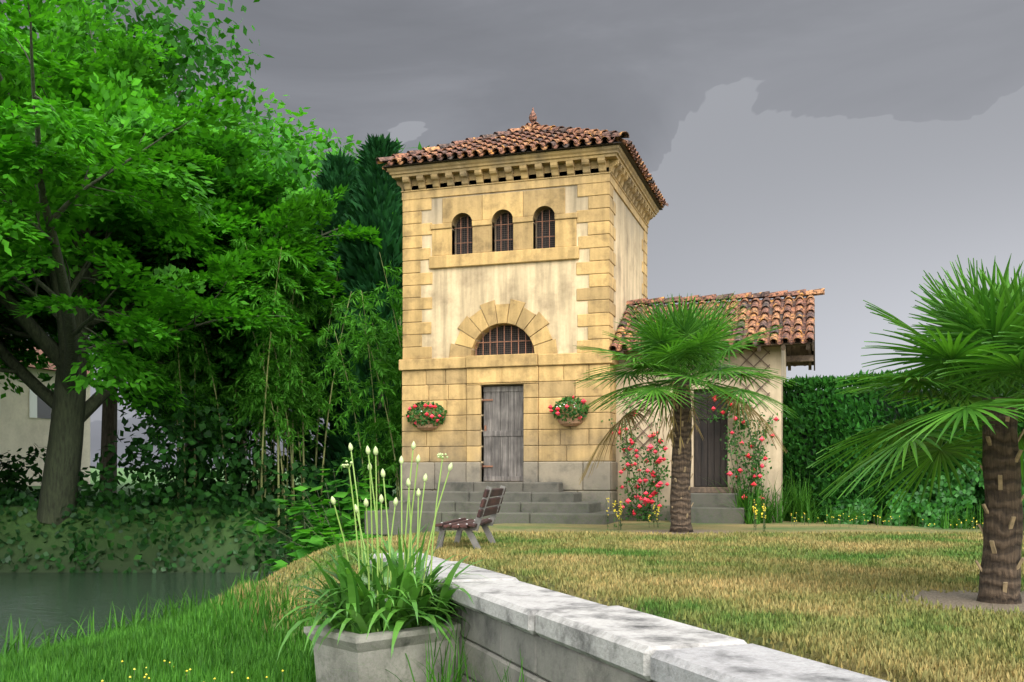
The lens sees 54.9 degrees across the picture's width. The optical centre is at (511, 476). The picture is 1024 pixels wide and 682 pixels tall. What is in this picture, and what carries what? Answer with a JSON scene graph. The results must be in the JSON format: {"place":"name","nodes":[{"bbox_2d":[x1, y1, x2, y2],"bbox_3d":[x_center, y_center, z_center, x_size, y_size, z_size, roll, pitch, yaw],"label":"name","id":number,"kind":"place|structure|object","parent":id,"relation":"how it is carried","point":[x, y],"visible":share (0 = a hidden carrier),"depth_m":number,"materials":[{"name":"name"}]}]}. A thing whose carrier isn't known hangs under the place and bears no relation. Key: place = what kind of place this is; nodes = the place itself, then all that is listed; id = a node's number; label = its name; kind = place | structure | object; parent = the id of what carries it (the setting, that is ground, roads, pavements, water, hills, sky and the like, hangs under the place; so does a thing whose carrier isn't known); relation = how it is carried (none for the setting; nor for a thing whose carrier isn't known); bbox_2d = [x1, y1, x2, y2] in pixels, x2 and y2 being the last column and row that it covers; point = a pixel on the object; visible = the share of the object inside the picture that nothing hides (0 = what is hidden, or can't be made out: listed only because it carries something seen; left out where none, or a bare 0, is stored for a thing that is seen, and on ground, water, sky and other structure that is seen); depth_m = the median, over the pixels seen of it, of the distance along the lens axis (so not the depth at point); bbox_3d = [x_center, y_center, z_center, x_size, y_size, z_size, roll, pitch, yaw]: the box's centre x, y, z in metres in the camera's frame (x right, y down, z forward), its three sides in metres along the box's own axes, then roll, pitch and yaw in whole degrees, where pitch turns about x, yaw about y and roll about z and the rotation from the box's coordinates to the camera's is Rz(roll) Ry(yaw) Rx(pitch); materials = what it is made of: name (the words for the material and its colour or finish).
{"place":"outdoors","nodes":[
{"label":"outdoors","id":0,"kind":"place"},
{"bbox_2d":[0,572,273,655],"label":"river water","id":1,"kind":"structure","parent":0,"point":[52,600],"depth_m":19.84,"materials":[{"name":"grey liquid"}]},
{"bbox_2d":[334,450,448,632],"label":"flower stalks","id":2,"kind":"object","parent":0,"point":[390,539],"visible":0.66,"depth_m":7.66,"materials":[{"name":"green plant"}]},
{"bbox_2d":[331,441,452,512],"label":"flower buds","id":3,"kind":"object","parent":2,"relation":"attached to","point":[401,461],"visible":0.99,"depth_m":7.65,"materials":[{"name":"white plant"}]},
{"bbox_2d":[0,468,1023,681],"bbox_3d":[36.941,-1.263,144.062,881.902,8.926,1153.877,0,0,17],"label":"ground","id":4,"kind":"structure","parent":0,"point":[966,599],"depth_m":24.99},
{"bbox_2d":[0,364,89,485],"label":"house walls","id":5,"kind":"structure","parent":4,"relation":"on","point":[21,428],"depth_m":51.16,"materials":[{"name":"beige paint"}]},
{"bbox_2d":[29,389,51,417],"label":"house shutters","id":6,"kind":"object","parent":5,"relation":"attached to","point":[32,405],"visible":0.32,"depth_m":51.60,"materials":[{"name":"white wood"}]},
{"bbox_2d":[37,396,50,418],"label":"house windows","id":7,"kind":"structure","parent":5,"relation":"in","point":[43,409],"depth_m":52.30,"materials":[{"name":"grey glass"}]},
{"bbox_2d":[20,347,89,373],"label":"house roof","id":8,"kind":"structure","parent":5,"relation":"on","point":[49,364],"depth_m":52.96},
{"bbox_2d":[0,246,93,394],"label":"tree foliage","id":9,"kind":"object","parent":4,"relation":"on","point":[15,352],"visible":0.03,"depth_m":27.98,"materials":[{"name":"green plant"}]},
{"bbox_2d":[0,0,172,341],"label":"tree","id":10,"kind":"object","parent":4,"relation":"on","point":[158,46],"visible":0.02,"depth_m":37.16,"materials":[{"name":"green plant"}]},
{"bbox_2d":[0,0,305,492],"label":"tree","id":11,"kind":"object","parent":4,"relation":"on","point":[188,48],"depth_m":39.56,"materials":[{"name":"green plant"}]},
{"bbox_2d":[0,565,334,681],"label":"bank grass","id":12,"kind":"structure","parent":4,"relation":"on","point":[182,643],"depth_m":9.54,"materials":[{"name":"green plant"}]},
{"bbox_2d":[0,488,359,572],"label":"bank ivy","id":13,"kind":"object","parent":4,"relation":"on","point":[23,498],"visible":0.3,"depth_m":25.46,"materials":[{"name":"green plant"}]},
{"bbox_2d":[33,127,339,489],"bbox_3d":[-9.381,-4.891,32.767,10.727,11.992,14.567,0,0,17],"label":"tree","id":14,"kind":"object","parent":4,"relation":"on","point":[260,178],"depth_m":27.51,"materials":[{"name":"green plant"}]},
{"bbox_2d":[0,379,383,573],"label":"bank shrubs","id":15,"kind":"object","parent":4,"relation":"on","point":[235,469],"visible":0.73,"depth_m":25.83,"materials":[{"name":"green plant"}]},
{"bbox_2d":[0,0,402,524],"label":"tree","id":16,"kind":"object","parent":4,"relation":"on","point":[178,216],"depth_m":23.04,"materials":[{"name":"green plant"}]},
{"bbox_2d":[89,85,361,488],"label":"tree","id":17,"kind":"object","parent":4,"relation":"on","point":[292,131],"depth_m":49.35,"materials":[{"name":"green plant"}]},
{"bbox_2d":[167,226,402,530],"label":"bamboo stems","id":18,"kind":"object","parent":4,"relation":"on","point":[260,485],"visible":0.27,"depth_m":27.14,"materials":[{"name":"green plant"}]},
{"bbox_2d":[141,217,403,502],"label":"bamboo leaves","id":19,"kind":"object","parent":18,"relation":"attached to","point":[252,399],"visible":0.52,"depth_m":26.48,"materials":[{"name":"green plant"}]},
{"bbox_2d":[243,469,399,571],"bbox_3d":[-3.314,1.152,22.059,4.074,2.628,6.632,0,0,17],"label":"leaf shrub","id":20,"kind":"object","parent":4,"relation":"on","point":[316,542],"depth_m":20.85,"materials":[{"name":"green plant"}]},
{"bbox_2d":[269,146,392,497],"bbox_3d":[-5.950,-5.085,33.873,5.391,12.298,5.325,0,0,17],"label":"conifer","id":21,"kind":"object","parent":4,"relation":"on","point":[339,169],"depth_m":33.16,"materials":[{"name":"green plant"}]},
{"bbox_2d":[286,133,404,531],"bbox_3d":[-4.081,-3.990,30.674,5.576,13.381,5.565,0,0,17],"label":"conifer","id":22,"kind":"object","parent":4,"relation":"on","point":[377,201],"depth_m":29.69,"materials":[{"name":"green plant"}]},
{"bbox_2d":[263,128,429,476],"bbox_3d":[-7.076,-6.496,40.727,15.470,15.260,11.292,0,0,17],"label":"tree","id":23,"kind":"object","parent":4,"relation":"on","point":[297,163],"depth_m":39.44,"materials":[{"name":"green plant"}]},
{"bbox_2d":[304,618,460,681],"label":"stone trough","id":24,"kind":"object","parent":4,"relation":"on","point":[330,656],"visible":0.55,"depth_m":7.39,"materials":[{"name":"grey stone"}]},
{"label":"trough soil","id":25,"kind":"structure","parent":24,"relation":"on","visible":0},
{"bbox_2d":[266,522,493,661],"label":"plant leaves","id":26,"kind":"object","parent":25,"relation":"on","point":[348,609],"visible":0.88,"depth_m":7.44,"materials":[{"name":"green plant"}]},
{"bbox_2d":[436,485,505,548],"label":"bench frames","id":27,"kind":"structure","parent":4,"relation":"on","point":[472,537],"depth_m":12.37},
{"bbox_2d":[435,488,505,527],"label":"bench slats","id":28,"kind":"object","parent":27,"relation":"attached to","point":[464,523],"visible":0.85,"depth_m":12.67,"materials":[{"name":"brown wood"}]},
{"bbox_2d":[365,482,619,535],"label":"stone steps","id":29,"kind":"structure","parent":4,"relation":"on","point":[541,502],"depth_m":20.07,"materials":[{"name":"grey stone"}]},
{"bbox_2d":[400,462,617,510],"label":"tower plinth","id":30,"kind":"structure","parent":4,"relation":"on","point":[600,484],"depth_m":20.70,"materials":[{"name":"grey stone"}]},
{"bbox_2d":[0,462,1023,681],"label":"tall grass tufts","id":31,"kind":"object","parent":4,"relation":"on","point":[799,508],"visible":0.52,"depth_m":17.32,"materials":[{"name":"green plant"}]},
{"bbox_2d":[404,167,643,490],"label":"tower wall","id":32,"kind":"structure","parent":4,"relation":"on","point":[547,290],"depth_m":21.19,"materials":[{"name":"beige paint"}]},
{"bbox_2d":[416,418,582,430],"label":"hanging baskets","id":33,"kind":"object","parent":32,"relation":"attached to","point":[575,422],"depth_m":20.48,"materials":[{"name":"ceramic"}]},
{"bbox_2d":[405,395,587,426],"bbox_3d":[-0.417,-1.364,20.871,4.141,0.628,0.477,0,0,17],"label":"geranium","id":34,"kind":"object","parent":33,"relation":"in","point":[441,419],"depth_m":21.16,"materials":[{"name":"red plant"}]},
{"bbox_2d":[483,385,523,481],"bbox_3d":[-0.182,-0.915,21.148,0.970,2.050,0.082,0,0,17],"label":"tower door","id":35,"kind":"structure","parent":32,"relation":"in","point":[503,433],"depth_m":21.15,"materials":[{"name":"grey wood"}]},
{"bbox_2d":[449,299,557,357],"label":"tower arch voussoirs","id":36,"kind":"object","parent":32,"relation":"attached to","point":[519,315],"visible":0.93,"depth_m":21.01,"materials":[{"name":"beige stone"}]},
{"bbox_2d":[442,187,564,223],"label":"tower arch heads","id":37,"kind":"object","parent":32,"relation":"attached to","point":[514,204],"visible":0.86,"depth_m":21.01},
{"bbox_2d":[429,212,578,268],"bbox_3d":[-0.176,-5.015,21.113,3.360,0.970,0.265,0,0,17],"label":"tower window frame","id":38,"kind":"object","parent":32,"relation":"attached to","point":[566,247],"visible":0.98,"depth_m":20.95,"materials":[{"name":"beige stone"}]},
{"bbox_2d":[454,209,554,354],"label":"window bars","id":39,"kind":"object","parent":32,"relation":"attached to","point":[504,341],"visible":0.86,"depth_m":21.14,"materials":[{"name":"brown metal"}]},
{"bbox_2d":[456,209,554,354],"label":"arched windows","id":40,"kind":"structure","parent":32,"relation":"in","point":[505,245],"depth_m":21.31,"materials":[{"name":"black metal"}]},
{"bbox_2d":[402,364,615,461],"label":"stone wall","id":41,"kind":"structure","parent":32,"relation":"attached to","point":[465,428],"depth_m":20.84,"materials":[{"name":"beige stone"}]},
{"bbox_2d":[399,352,618,370],"bbox_3d":[0.488,-2.460,23.224,4.780,0.260,4.820,0,0,17],"label":"stone ledge","id":42,"kind":"object","parent":32,"relation":"attached to","point":[505,360],"visible":0.48,"depth_m":20.89,"materials":[{"name":"beige stone"}]},
{"bbox_2d":[387,145,658,233],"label":"cornice","id":43,"kind":"structure","parent":32,"relation":"attached to","point":[621,176],"depth_m":21.02,"materials":[{"name":"beige stone"}]},
{"bbox_2d":[383,140,662,209],"bbox_3d":[0.494,-7.428,23.243,5.320,1.345,5.320,0,0,17],"label":"roof eave","id":44,"kind":"object","parent":43,"relation":"on","point":[560,148],"visible":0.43,"depth_m":20.87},
{"bbox_2d":[376,108,668,207],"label":"tower roof tiles","id":45,"kind":"object","parent":44,"relation":"on","point":[533,135],"visible":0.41,"depth_m":21.36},
{"bbox_2d":[403,182,646,358],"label":"corner quoins","id":46,"kind":"object","parent":32,"relation":"attached to","point":[601,306],"visible":0.49,"depth_m":20.53,"materials":[{"name":"beige stone"}]},
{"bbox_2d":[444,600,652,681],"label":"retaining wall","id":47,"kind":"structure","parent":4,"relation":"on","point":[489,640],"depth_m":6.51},
{"bbox_2d":[369,552,888,681],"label":"wall coping","id":48,"kind":"object","parent":47,"relation":"on","point":[648,647],"visible":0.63,"depth_m":5.19,"materials":[{"name":"grey stone"}]},
{"bbox_2d":[122,499,976,681],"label":"wildflower","id":49,"kind":"object","parent":4,"relation":"on","point":[764,504],"depth_m":17.01,"materials":[{"name":"yellow plant"}]},
{"bbox_2d":[101,498,982,681],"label":"yellow flowers","id":50,"kind":"object","parent":49,"relation":"attached to","point":[608,514],"visible":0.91,"depth_m":16.90,"materials":[{"name":"plant"}]},
{"bbox_2d":[204,529,1023,681],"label":"lawn","id":51,"kind":"structure","parent":4,"relation":"on","point":[815,590],"depth_m":8.45,"materials":[{"name":"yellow plant"}]},
{"bbox_2d":[573,293,797,532],"bbox_3d":[2.835,-1.038,16.292,3.688,4.032,3.849,0,0,17],"label":"palm","id":52,"kind":"object","parent":4,"relation":"on","point":[688,342],"depth_m":15.88,"materials":[{"name":"green plant"}]},
{"bbox_2d":[669,388,692,518],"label":"palm trunk scars","id":53,"kind":"object","parent":52,"relation":"attached to","point":[679,451],"visible":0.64,"depth_m":16.15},
{"bbox_2d":[579,379,786,484],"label":"drooping palm fronds","id":54,"kind":"object","parent":52,"relation":"attached to","point":[631,414],"visible":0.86,"depth_m":16.24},
{"bbox_2d":[601,386,781,520],"bbox_3d":[3.611,-0.357,20.003,3.605,3.004,0.967,0,0,17],"label":"rose","id":55,"kind":"object","parent":4,"relation":"on","point":[641,510],"depth_m":19.96,"materials":[{"name":"plant"}]},
{"bbox_2d":[614,346,785,505],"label":"annex walls","id":56,"kind":"structure","parent":4,"relation":"on","point":[775,358],"depth_m":20.19,"materials":[{"name":"beige paint"}]},
{"bbox_2d":[623,347,769,457],"bbox_3d":[3.788,-1.570,20.386,3.016,2.396,0.022,0,0,17],"label":"trellis","id":57,"kind":"object","parent":56,"relation":"attached to","point":[741,393],"visible":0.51,"depth_m":20.08,"materials":[{"name":"wood"}]},
{"bbox_2d":[694,389,727,486],"bbox_3d":[4.122,-0.780,20.450,0.800,2.200,0.100,0,0,17],"label":"annex door","id":58,"kind":"structure","parent":56,"relation":"in","point":[710,452],"depth_m":20.43,"materials":[{"name":"wood"}]},
{"bbox_2d":[611,300,814,370],"bbox_3d":[4.546,-3.129,21.705,4.055,1.338,4.033,0,0,17],"label":"roof underside","id":59,"kind":"object","parent":56,"relation":"on","point":[798,353],"visible":0.23,"depth_m":22.46,"materials":[{"name":"brown wood"}]},
{"bbox_2d":[609,288,824,366],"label":"annex roof tiles","id":60,"kind":"object","parent":59,"relation":"on","point":[795,324],"visible":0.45,"depth_m":20.74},
{"bbox_2d":[617,505,782,521],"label":"wall plinth","id":61,"kind":"structure","parent":4,"relation":"on","point":[664,511],"depth_m":20.64,"materials":[{"name":"grey stone"}]},
{"bbox_2d":[670,493,745,523],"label":"steps","id":62,"kind":"structure","parent":4,"relation":"on","point":[706,508],"depth_m":19.52,"materials":[{"name":"grey stone"}]},
{"bbox_2d":[690,487,733,492],"bbox_3d":[4.065,0.280,20.216,0.930,0.120,0.330,0,0,17],"label":"door threshold","id":63,"kind":"object","parent":62,"relation":"on","point":[707,489],"visible":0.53,"depth_m":20.05,"materials":[{"name":"grey stone"}]},
{"bbox_2d":[782,368,1023,525],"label":"hedge","id":64,"kind":"object","parent":4,"relation":"on","point":[809,385],"depth_m":19.80,"materials":[{"name":"green plant"}]},
{"bbox_2d":[806,255,1023,603],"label":"palm","id":65,"kind":"object","parent":4,"relation":"on","point":[971,343],"depth_m":7.16,"materials":[{"name":"green plant"}]},
{"bbox_2d":[975,416,1023,592],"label":"palm trunk scars","id":66,"kind":"object","parent":65,"relation":"attached to","point":[1000,487],"visible":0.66,"depth_m":7.16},
{"bbox_2d":[824,432,1023,527],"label":"bush","id":67,"kind":"object","parent":4,"relation":"on","point":[959,494],"visible":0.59,"depth_m":18.24,"materials":[{"name":"green plant"}]},
{"bbox_2d":[0,0,1023,468],"label":"sky","id":68,"kind":"structure","parent":0,"point":[852,150],"materials":[{"name":"grey"}]}
]}

